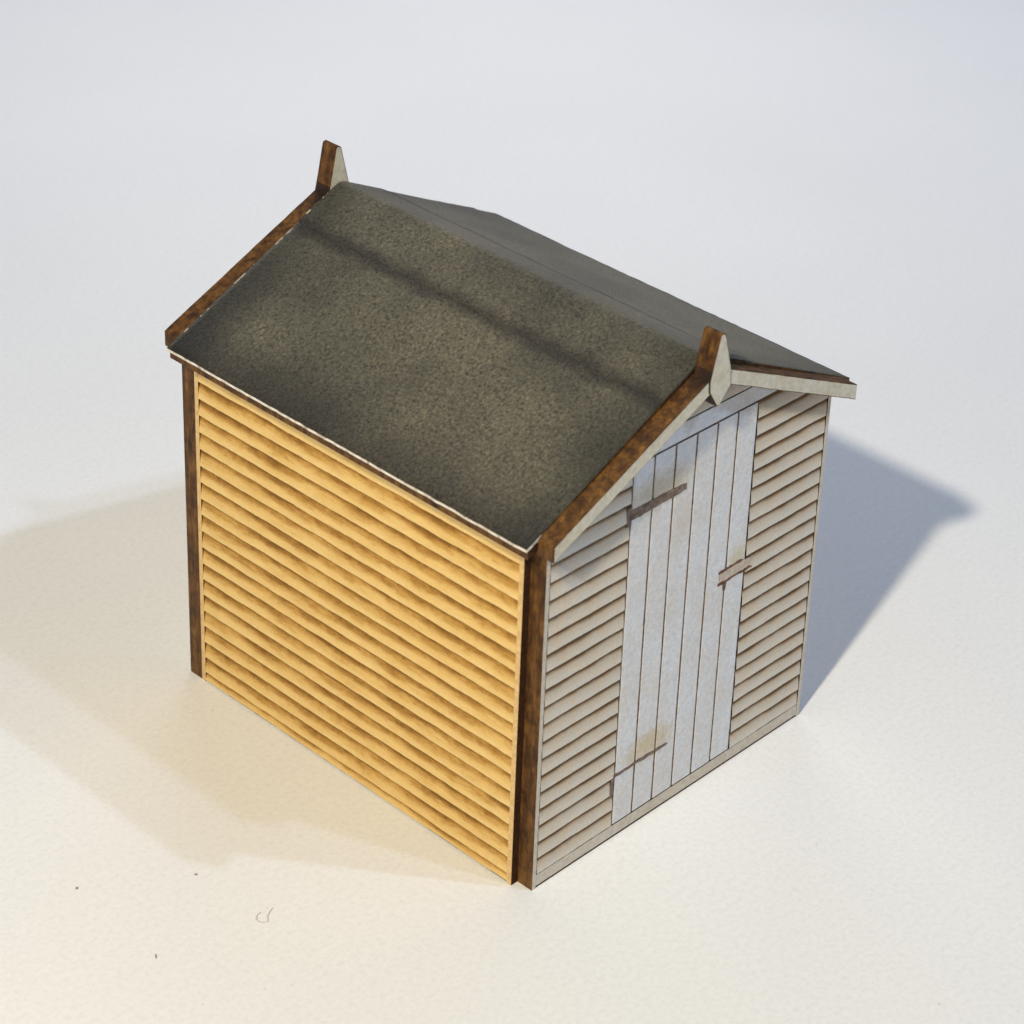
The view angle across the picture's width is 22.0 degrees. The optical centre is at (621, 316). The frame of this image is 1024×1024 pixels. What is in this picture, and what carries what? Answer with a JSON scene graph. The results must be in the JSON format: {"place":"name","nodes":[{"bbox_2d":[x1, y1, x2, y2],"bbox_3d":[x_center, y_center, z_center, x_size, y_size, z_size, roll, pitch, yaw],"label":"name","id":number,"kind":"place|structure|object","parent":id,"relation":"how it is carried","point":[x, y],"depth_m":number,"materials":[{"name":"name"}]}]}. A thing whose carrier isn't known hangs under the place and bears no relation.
{"place":"outdoors","nodes":[
{"label":"outdoors","id":0,"kind":"place"},
{"bbox_2d":[0,0,1023,1023],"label":"paper surface","id":1,"kind":"object","parent":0,"point":[834,183],"depth_m":19.23,"materials":[{"name":"white paper"}]},
{"bbox_2d":[165,140,856,890],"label":"model shed","id":2,"kind":"structure","parent":1,"relation":"on","point":[501,540],"depth_m":15.57,"materials":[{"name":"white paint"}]},
{"bbox_2d":[608,400,758,823],"bbox_3d":[0.378,1.778,15.676,0.021,2.534,1.195,26,35,35],"label":"door","id":3,"kind":"structure","parent":2,"relation":"in","point":[688,511],"depth_m":15.62,"materials":[{"name":"white paint"}]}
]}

